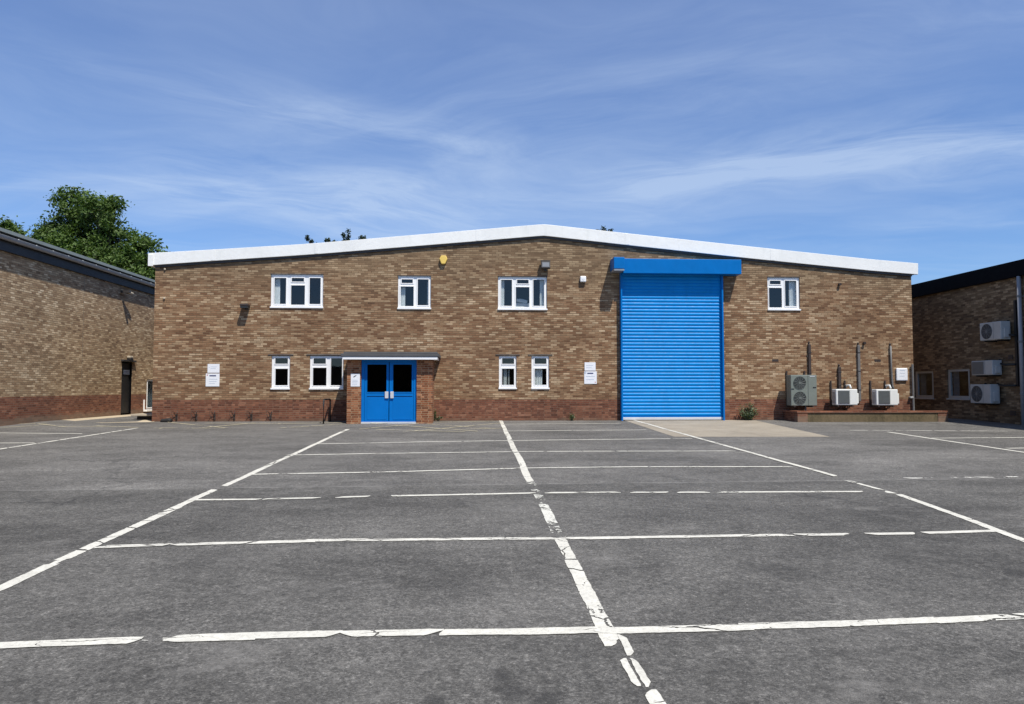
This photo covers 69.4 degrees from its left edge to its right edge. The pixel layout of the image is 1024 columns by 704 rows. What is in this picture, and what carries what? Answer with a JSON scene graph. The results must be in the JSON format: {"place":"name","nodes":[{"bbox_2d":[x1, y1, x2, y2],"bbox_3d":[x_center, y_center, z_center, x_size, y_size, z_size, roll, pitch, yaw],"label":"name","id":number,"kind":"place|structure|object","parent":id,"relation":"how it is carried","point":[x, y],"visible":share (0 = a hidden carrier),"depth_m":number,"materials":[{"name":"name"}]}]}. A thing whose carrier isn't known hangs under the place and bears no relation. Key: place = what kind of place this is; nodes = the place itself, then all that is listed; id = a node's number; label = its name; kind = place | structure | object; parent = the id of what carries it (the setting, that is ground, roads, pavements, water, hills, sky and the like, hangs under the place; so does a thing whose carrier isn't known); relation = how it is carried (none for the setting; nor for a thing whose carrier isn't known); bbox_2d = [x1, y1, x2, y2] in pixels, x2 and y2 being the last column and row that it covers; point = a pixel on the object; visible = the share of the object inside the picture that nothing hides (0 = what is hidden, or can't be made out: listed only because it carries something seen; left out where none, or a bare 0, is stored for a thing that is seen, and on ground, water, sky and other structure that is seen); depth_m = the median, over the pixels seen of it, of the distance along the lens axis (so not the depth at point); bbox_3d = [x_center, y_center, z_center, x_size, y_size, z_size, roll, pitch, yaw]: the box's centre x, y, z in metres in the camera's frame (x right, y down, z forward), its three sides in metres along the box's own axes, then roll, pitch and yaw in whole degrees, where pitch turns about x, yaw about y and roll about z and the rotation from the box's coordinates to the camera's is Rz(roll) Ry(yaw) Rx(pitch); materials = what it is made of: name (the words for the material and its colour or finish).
{"place":"outdoors","nodes":[
{"label":"outdoors","id":0,"kind":"place"},
{"bbox_2d":[66,414,151,422],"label":"concrete path","id":1,"kind":"structure","parent":0,"point":[78,419],"depth_m":25.98,"materials":[{"name":"beige concrete"}]},
{"bbox_2d":[131,412,151,419],"bbox_3d":[-12.289,2.263,26.258,1.187,0.220,2.800,0,-3,-3],"label":"doorstep","id":2,"kind":"object","parent":1,"relation":"on","point":[144,416],"visible":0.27,"depth_m":25.14,"materials":[{"name":"concrete"}]},
{"bbox_2d":[0,413,1023,703],"bbox_3d":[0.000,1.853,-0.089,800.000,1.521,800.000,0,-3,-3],"label":"car park","id":3,"kind":"structure","parent":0,"point":[68,495],"depth_m":6.29,"materials":[{"name":"grey asphalt"}]},
{"bbox_2d":[0,214,28,235],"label":"tree","id":4,"kind":"object","parent":3,"relation":"on","point":[7,224],"visible":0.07,"depth_m":47.29,"materials":[{"name":"green plant"}]},
{"bbox_2d":[47,433,81,433],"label":"painted line","id":5,"kind":"object","parent":3,"relation":"on","point":[64,433],"visible":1,"depth_m":19.09,"materials":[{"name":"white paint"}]},
{"bbox_2d":[15,423,119,426],"bbox_3d":[-12.748,2.142,21.208,5.629,0.051,1.715,-1,-3,24],"label":"hatch marking","id":6,"kind":"object","parent":3,"relation":"on","point":[53,425],"visible":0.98,"depth_m":21.66,"materials":[{"name":"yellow paint"}]},
{"bbox_2d":[1,428,135,448],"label":"painted line","id":7,"kind":"object","parent":3,"relation":"on","point":[64,439],"visible":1,"depth_m":17.59,"materials":[{"name":"white paint"}]},
{"bbox_2d":[0,227,154,425],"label":"brick building","id":8,"kind":"structure","parent":3,"relation":"on","point":[76,329],"depth_m":25.32,"materials":[{"name":"brown brick"}]},
{"bbox_2d":[121,290,133,294],"bbox_3d":[-15.236,-2.362,29.340,0.339,0.140,0.488,0,-3,-3],"label":"wall lamp","id":9,"kind":"object","parent":8,"relation":"attached to","point":[127,292],"visible":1,"depth_m":29.10,"materials":[{"name":"metal"}]},
{"bbox_2d":[121,359,136,413],"bbox_3d":[-15.445,1.387,29.666,0.220,2.135,1.171,0,-3,-3],"label":"door","id":10,"kind":"structure","parent":8,"relation":"in","point":[126,383],"depth_m":29.77,"materials":[{"name":"black paint"}]},
{"bbox_2d":[146,379,152,408],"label":"window","id":11,"kind":"structure","parent":8,"relation":"in","point":[149,381],"depth_m":32.12,"materials":[{"name":"white plastic"}]},
{"bbox_2d":[27,183,167,279],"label":"tree","id":12,"kind":"object","parent":3,"relation":"on","point":[104,240],"visible":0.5,"depth_m":45.10,"materials":[{"name":"green plant"}]},
{"bbox_2d":[160,418,172,421],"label":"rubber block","id":13,"kind":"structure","parent":3,"relation":"on","point":[167,420],"depth_m":23.44,"materials":[{"name":"black rubber"}]},
{"bbox_2d":[0,429,348,590],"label":"painted line","id":14,"kind":"object","parent":3,"relation":"on","point":[14,581],"visible":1,"depth_m":7.48,"materials":[{"name":"white paint"}]},
{"bbox_2d":[171,422,334,428],"bbox_3d":[-7.940,2.186,22.168,5.741,0.061,2.788,0,-3,-3],"label":"hatch marking","id":15,"kind":"object","parent":3,"relation":"on","point":[247,423],"visible":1,"depth_m":22.35,"materials":[{"name":"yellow paint"}]},
{"bbox_2d":[94,537,557,547],"bbox_3d":[-1.697,1.806,7.068,4.315,0.006,0.214,0,-3,-5],"label":"painted line","id":16,"kind":"object","parent":3,"relation":"on","point":[310,540],"visible":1,"depth_m":7.09,"materials":[{"name":"white paint"}]},
{"bbox_2d":[323,398,330,423],"bbox_3d":[-5.849,1.866,23.380,0.054,0.791,1.131,0,-3,-3],"label":"hoop rail","id":17,"kind":"object","parent":3,"relation":"on","point":[329,399],"visible":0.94,"depth_m":23.88,"materials":[{"name":"black metal"}]},
{"bbox_2d":[193,492,535,499],"bbox_3d":[-1.875,1.869,9.572,4.433,0.009,0.159,0,-3,-8],"label":"painted line","id":18,"kind":"object","parent":3,"relation":"on","point":[369,495],"visible":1,"depth_m":9.65,"materials":[{"name":"white paint"}]},
{"bbox_2d":[250,468,513,474],"bbox_3d":[-2.002,1.931,11.961,4.258,0.014,0.175,1,-3,-10],"label":"painted line","id":19,"kind":"object","parent":3,"relation":"on","point":[390,471],"visible":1,"depth_m":11.96,"materials":[{"name":"white paint"}]},
{"bbox_2d":[304,451,509,454],"bbox_3d":[-2.179,2.001,14.628,4.395,0.010,0.150,0,-3,-8],"label":"painted line","id":20,"kind":"object","parent":3,"relation":"on","point":[391,453],"visible":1,"depth_m":14.56,"materials":[{"name":"white paint"}]},
{"bbox_2d":[323,440,508,443],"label":"painted line","id":21,"kind":"object","parent":3,"relation":"on","point":[399,442],"visible":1,"depth_m":16.81,"materials":[{"name":"white paint"}]},
{"bbox_2d":[363,421,495,431],"bbox_3d":[-2.596,2.185,21.852,4.730,0.095,4.330,0,-3,-3],"label":"hatch marking","id":22,"kind":"object","parent":3,"relation":"on","point":[435,424],"visible":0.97,"depth_m":21.24,"materials":[{"name":"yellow paint"}]},
{"bbox_2d":[0,613,1023,647],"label":"painted line","id":23,"kind":"object","parent":3,"relation":"on","point":[319,633],"visible":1,"depth_m":4.62,"materials":[{"name":"white paint"}]},
{"bbox_2d":[499,421,533,481],"bbox_3d":[-0.054,2.083,17.623,0.146,0.296,13.511,0,-3,-3],"label":"painted line","id":24,"kind":"object","parent":3,"relation":"on","point":[525,471],"visible":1,"depth_m":13.94,"materials":[{"name":"white paint"}]},
{"bbox_2d":[148,224,917,423],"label":"brick warehouse","id":25,"kind":"structure","parent":3,"relation":"on","point":[409,329],"depth_m":24.53,"materials":[{"name":"tan brick"},{"name":"white paint"}]},
{"bbox_2d":[209,411,215,419],"bbox_3d":[-9.581,2.039,23.714,0.187,0.304,0.207,0,-3,5],"label":"bicycle holder","id":26,"kind":"object","parent":25,"relation":"attached to","point":[214,416],"visible":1,"depth_m":23.77,"materials":[{"name":"metal"}]},
{"bbox_2d":[206,374,219,385],"bbox_3d":[-9.656,0.904,23.859,0.434,0.416,0.014,0,-3,-3],"label":"notice sign","id":27,"kind":"object","parent":25,"relation":"attached to","point":[212,379],"visible":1,"depth_m":23.86,"materials":[{"name":"white plastic"}]},
{"bbox_2d":[207,364,219,372],"bbox_3d":[-9.634,0.530,23.878,0.378,0.284,0.014,0,-3,-3],"label":"notice sign","id":28,"kind":"object","parent":25,"relation":"attached to","point":[213,368],"visible":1,"depth_m":23.87,"materials":[{"name":"white plastic"}]},
{"bbox_2d":[240,304,249,309],"bbox_3d":[-8.621,-1.480,23.891,0.260,0.200,0.299,0,-3,-3],"label":"wall lamp","id":29,"kind":"object","parent":25,"relation":"attached to","point":[246,306],"visible":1,"depth_m":23.75,"materials":[{"name":"metal"}]},
{"bbox_2d":[268,354,293,389],"bbox_3d":[-7.510,0.650,24.041,0.814,1.139,0.155,0,-3,-3],"label":"window","id":30,"kind":"structure","parent":25,"relation":"in","point":[274,366],"depth_m":24.04,"materials":[{"name":"white plastic"}]},
{"bbox_2d":[270,273,322,307],"bbox_3d":[-7.026,-1.990,24.234,1.716,1.132,0.232,0,-3,-3],"label":"window","id":31,"kind":"structure","parent":25,"relation":"in","point":[275,277],"depth_m":24.21,"materials":[{"name":"white plastic"}]},
{"bbox_2d":[306,354,343,389],"bbox_3d":[-6.041,0.652,24.126,1.304,1.143,0.155,0,-3,-3],"label":"window","id":32,"kind":"structure","parent":25,"relation":"in","point":[328,386],"depth_m":24.12,"materials":[{"name":"white plastic"}]},
{"bbox_2d":[351,374,359,386],"bbox_3d":[-4.856,0.871,22.934,0.282,0.400,0.014,0,-3,-3],"label":"notice sign","id":33,"kind":"object","parent":25,"relation":"attached to","point":[355,380],"visible":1,"depth_m":22.93,"materials":[{"name":"white plastic"}]},
{"bbox_2d":[364,362,388,420],"bbox_3d":[-4.215,1.233,23.051,0.739,1.824,0.096,0,-3,-3],"label":"door leaf","id":34,"kind":"structure","parent":25,"relation":"in","point":[376,373],"depth_m":23.06,"materials":[{"name":"blue paint"}]},
{"bbox_2d":[389,362,413,420],"bbox_3d":[-3.450,1.235,23.095,0.748,1.826,0.096,0,-3,-3],"label":"door leaf","id":35,"kind":"structure","parent":25,"relation":"in","point":[401,384],"depth_m":23.09,"materials":[{"name":"blue paint"}]},
{"bbox_2d":[397,275,430,308],"bbox_3d":[-3.221,-1.963,24.452,1.110,1.126,0.232,0,-3,-3],"label":"window","id":36,"kind":"structure","parent":25,"relation":"in","point":[401,286],"depth_m":24.42,"materials":[{"name":"white plastic"}]},
{"bbox_2d":[440,256,446,263],"bbox_3d":[-2.264,-3.041,24.432,0.262,0.284,0.098,0,-3,-3],"label":"alarm box","id":37,"kind":"object","parent":25,"relation":"attached to","point":[443,259],"visible":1,"depth_m":24.38,"materials":[{"name":"yellow plastic"}]},
{"bbox_2d":[496,354,516,388],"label":"window","id":38,"kind":"structure","parent":25,"relation":"in","point":[501,366],"depth_m":24.48,"materials":[{"name":"white plastic"}]},
{"bbox_2d":[516,299,528,306],"bbox_3d":[0.332,-1.582,25.015,0.547,0.435,0.240,0,-3,-3],"label":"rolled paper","id":39,"kind":"object","parent":25,"relation":"in","point":[521,303],"visible":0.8,"depth_m":24.91,"materials":[{"name":"white paper"}]},
{"bbox_2d":[498,276,547,309],"bbox_3d":[0.345,-1.952,24.658,1.659,1.136,0.232,0,-3,-3],"label":"window","id":40,"kind":"structure","parent":25,"relation":"in","point":[543,279],"depth_m":24.63,"materials":[{"name":"white plastic"}]},
{"bbox_2d":[528,354,549,388],"bbox_3d":[0.934,0.661,24.567,0.806,1.147,0.232,0,-3,-3],"label":"window","id":41,"kind":"structure","parent":25,"relation":"in","point":[536,368],"depth_m":24.54,"materials":[{"name":"white plastic"}]},
{"bbox_2d":[541,260,550,270],"bbox_3d":[1.111,-2.865,24.547,0.320,0.340,0.240,0,-3,-3],"label":"floodlight","id":42,"kind":"object","parent":25,"relation":"attached to","point":[545,264],"visible":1,"depth_m":24.46,"materials":[{"name":"metal"}]},
{"bbox_2d":[580,276,585,281],"bbox_3d":[2.369,-2.429,24.662,0.200,0.200,0.116,0,-3,-3],"label":"sensor box","id":43,"kind":"object","parent":25,"relation":"attached to","point":[582,278],"visible":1,"depth_m":24.61,"materials":[{"name":"white plastic"}]},
{"bbox_2d":[584,371,596,383],"bbox_3d":[2.606,0.851,24.569,0.419,0.417,0.014,0,-3,-3],"label":"notice sign","id":44,"kind":"object","parent":25,"relation":"attached to","point":[590,377],"visible":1,"depth_m":24.57,"materials":[{"name":"white plastic"}]},
{"bbox_2d":[585,362,595,370],"bbox_3d":[2.595,0.483,24.586,0.370,0.276,0.014,0,-3,-3],"label":"notice sign","id":45,"kind":"object","parent":25,"relation":"attached to","point":[590,366],"visible":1,"depth_m":24.58,"materials":[{"name":"white plastic"}]},
{"bbox_2d":[767,277,800,310],"bbox_3d":[9.216,-1.977,25.171,1.146,1.153,0.232,0,-3,-3],"label":"window","id":46,"kind":"structure","parent":25,"relation":"in","point":[793,282],"depth_m":25.16,"materials":[{"name":"white plastic"}]},
{"bbox_2d":[786,371,816,410],"bbox_3d":[9.590,1.426,24.631,0.874,1.598,0.643,0,-3,-3],"label":"air conditioner","id":47,"kind":"object","parent":25,"relation":"attached to","point":[801,390],"visible":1,"depth_m":24.34,"materials":[{"name":"metal"}]},
{"bbox_2d":[807,342,811,374],"bbox_3d":[10.053,0.389,24.999,0.115,1.498,0.094,0,-3,-3],"label":"pipe trunking","id":48,"kind":"object","parent":25,"relation":"attached to","point":[809,352],"visible":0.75,"depth_m":24.97,"materials":[{"name":"metal"}]},
{"bbox_2d":[837,364,841,388],"bbox_3d":[11.079,0.889,25.034,0.124,0.964,0.094,0,-3,-3],"label":"pipe trunking","id":49,"kind":"object","parent":25,"relation":"attached to","point":[839,384],"visible":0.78,"depth_m":25.00,"materials":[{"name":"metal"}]},
{"bbox_2d":[830,381,858,409],"bbox_3d":[11.115,1.451,24.770,0.807,0.993,0.537,0,-3,-3],"label":"air conditioner","id":50,"kind":"object","parent":25,"relation":"attached to","point":[846,397],"visible":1,"depth_m":24.53,"materials":[{"name":"white metal"}]},
{"bbox_2d":[856,342,861,400],"bbox_3d":[11.762,0.665,25.084,0.112,1.994,0.094,0,-3,-3],"label":"pipe trunking","id":51,"kind":"object","parent":25,"relation":"attached to","point":[858,352],"visible":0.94,"depth_m":25.05,"materials":[{"name":"metal"}]},
{"bbox_2d":[869,381,898,409],"bbox_3d":[12.493,1.459,24.850,0.814,1.000,0.537,0,-3,-3],"label":"air conditioner","id":52,"kind":"object","parent":25,"relation":"attached to","point":[887,398],"visible":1,"depth_m":24.61,"materials":[{"name":"white metal"}]},
{"bbox_2d":[889,343,894,388],"bbox_3d":[12.906,0.498,25.134,0.157,1.605,0.090,-2,-4,40],"label":"pipe trunking","id":53,"kind":"object","parent":25,"relation":"attached to","point":[891,371],"visible":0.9,"depth_m":25.12,"materials":[{"name":"metal"}]},
{"bbox_2d":[896,368,907,380],"bbox_3d":[13.254,0.762,25.159,0.395,0.430,0.072,0,-3,-3],"label":"notice sign","id":54,"kind":"object","parent":25,"relation":"attached to","point":[901,374],"visible":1,"depth_m":25.13,"materials":[{"name":"white plastic"}]},
{"bbox_2d":[909,364,914,410],"bbox_3d":[13.575,1.348,25.132,0.157,1.861,0.108,0,-3,-3],"label":"drain pipe","id":55,"kind":"object","parent":25,"relation":"attached to","point":[912,396],"visible":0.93,"depth_m":25.10,"materials":[{"name":"grey plastic"}]},
{"bbox_2d":[515,451,575,451],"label":"painted line","id":56,"kind":"object","parent":3,"relation":"on","point":[546,451],"visible":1,"depth_m":14.96,"materials":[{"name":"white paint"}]},
{"bbox_2d":[526,482,565,536],"bbox_3d":[0.375,1.861,9.064,0.149,0.080,3.630,0,-3,-3],"label":"painted line","id":57,"kind":"object","parent":3,"relation":"on","point":[548,515],"visible":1,"depth_m":8.46,"materials":[{"name":"paint"}]},
{"bbox_2d":[543,430,577,430],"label":"painted line","id":58,"kind":"object","parent":3,"relation":"on","point":[559,430],"visible":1,"depth_m":20.27,"materials":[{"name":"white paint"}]},
{"bbox_2d":[576,423,607,423],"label":"painted line","id":59,"kind":"object","parent":3,"relation":"on","point":[591,423],"visible":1,"depth_m":23.00,"materials":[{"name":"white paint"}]},
{"bbox_2d":[512,438,691,440],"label":"painted line","id":60,"kind":"object","parent":3,"relation":"on","point":[598,439],"visible":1,"depth_m":17.61,"materials":[{"name":"white paint"}]},
{"bbox_2d":[555,538,665,703],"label":"painted line","id":61,"kind":"object","parent":3,"relation":"on","point":[591,600],"visible":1,"depth_m":4.81,"materials":[{"name":"white paint"}]},
{"bbox_2d":[532,466,789,467],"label":"painted line","id":62,"kind":"object","parent":3,"relation":"on","point":[667,466],"visible":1,"depth_m":12.63,"materials":[{"name":"white paint"}]},
{"bbox_2d":[547,491,862,492],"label":"painted line","id":63,"kind":"object","parent":3,"relation":"on","point":[709,492],"visible":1,"depth_m":9.93,"materials":[{"name":"white paint"}]},
{"bbox_2d":[625,420,828,436],"bbox_3d":[6.076,2.193,21.535,4.433,0.139,6.330,0,-3,-3],"label":"concrete apron","id":64,"kind":"object","parent":3,"relation":"on","point":[725,428],"visible":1,"depth_m":21.07,"materials":[{"name":"beige concrete"}]},
{"bbox_2d":[739,402,758,419],"bbox_3d":[7.886,1.981,24.655,0.735,0.605,0.367,0,-3,-3],"label":"weed","id":65,"kind":"object","parent":64,"relation":"on","point":[748,413],"visible":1,"depth_m":24.65,"materials":[{"name":"green plant"}]},
{"bbox_2d":[634,420,836,475],"bbox_3d":[4.526,2.098,18.129,0.134,0.289,13.370,0,-3,-4],"label":"painted line","id":66,"kind":"object","parent":3,"relation":"on","point":[747,451],"visible":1,"depth_m":14.54,"materials":[{"name":"white paint"}]},
{"bbox_2d":[564,530,1006,538],"bbox_3d":[2.747,1.818,7.358,4.592,0.005,0.154,0,-3,-5],"label":"painted line","id":67,"kind":"object","parent":3,"relation":"on","point":[750,535],"visible":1,"depth_m":7.33,"materials":[{"name":"white paint"}]},
{"bbox_2d":[783,410,948,421],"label":"planter wall","id":68,"kind":"structure","parent":3,"relation":"on","point":[864,416],"depth_m":23.99,"materials":[{"name":"red brick"}]},
{"bbox_2d":[845,480,1023,541],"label":"painted line","id":69,"kind":"object","parent":3,"relation":"on","point":[972,521],"visible":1,"depth_m":8.37,"materials":[{"name":"white paint"}]},
{"bbox_2d":[890,432,1023,452],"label":"painted line","id":70,"kind":"object","parent":3,"relation":"on","point":[958,442],"visible":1,"depth_m":17.00,"materials":[{"name":"white paint"}]},
{"bbox_2d":[912,476,1017,478],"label":"painted line","id":71,"kind":"object","parent":3,"relation":"on","point":[973,477],"visible":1,"depth_m":11.35,"materials":[{"name":"white paint"}]},
{"bbox_2d":[911,259,1023,424],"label":"brick building","id":72,"kind":"structure","parent":3,"relation":"on","point":[951,314],"depth_m":25.55,"materials":[{"name":"brown brick"}]},
{"bbox_2d":[914,371,933,398],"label":"window","id":73,"kind":"structure","parent":72,"relation":"in","point":[923,395],"depth_m":28.01,"materials":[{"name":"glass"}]},
{"bbox_2d":[946,369,970,399],"bbox_3d":[15.616,1.132,25.772,0.232,1.070,1.225,0,-3,-3],"label":"window","id":74,"kind":"structure","parent":72,"relation":"in","point":[956,380],"depth_m":26.10,"materials":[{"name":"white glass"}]},
{"bbox_2d":[970,383,999,404],"bbox_3d":[15.417,1.356,24.037,0.443,0.710,1.008,0,-3,-3],"label":"air conditioner","id":75,"kind":"object","parent":72,"relation":"attached to","point":[987,394],"visible":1,"depth_m":23.80,"materials":[{"name":"white metal"}]},
{"bbox_2d":[972,359,1001,376],"bbox_3d":[15.426,0.512,23.967,0.437,0.565,1.038,0,-3,-3],"label":"air conditioner","id":76,"kind":"object","parent":72,"relation":"attached to","point":[986,367],"visible":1,"depth_m":23.76,"materials":[{"name":"white metal"}]},
{"bbox_2d":[980,320,1010,341],"bbox_3d":[15.449,-0.667,23.586,0.443,0.666,1.010,0,-3,-3],"label":"air conditioner","id":77,"kind":"object","parent":72,"relation":"attached to","point":[994,331],"visible":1,"depth_m":23.36,"materials":[{"name":"white metal"}]},
{"bbox_2d":[998,300,1019,386],"bbox_3d":[15.575,-0.260,23.258,0.224,2.685,0.727,0,-3,-3],"label":"pipe trunking","id":78,"kind":"object","parent":72,"relation":"attached to","point":[1015,335],"visible":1,"depth_m":22.97,"materials":[{"name":"black paint"}]},
{"bbox_2d":[1016,276,1023,424],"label":"downpipe","id":79,"kind":"object","parent":72,"relation":"attached to","point":[1020,330],"visible":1,"depth_m":22.68,"materials":[{"name":"black plastic"}]},
{"bbox_2d":[986,437,1023,437],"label":"painted line","id":80,"kind":"object","parent":3,"relation":"on","point":[1006,437],"visible":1,"depth_m":18.27,"materials":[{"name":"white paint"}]},
{"bbox_2d":[0,0,1023,284],"label":"sky","id":81,"kind":"structure","parent":0,"point":[888,130],"materials":[{"name":"blue"}]},
{"bbox_3d":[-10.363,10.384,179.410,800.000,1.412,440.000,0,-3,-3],"label":"grass verge","id":82,"kind":"structure","parent":0,"visible":0},
{"bbox_2d":[305,229,366,243],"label":"tree","id":83,"kind":"object","parent":82,"relation":"on","point":[347,237],"visible":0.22,"depth_m":62.71,"materials":[{"name":"green plant"}]},
{"bbox_2d":[596,225,613,231],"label":"tree","id":84,"kind":"object","parent":82,"relation":"on","point":[604,228],"visible":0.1,"depth_m":64.08,"materials":[{"name":"green plant"}]}
]}

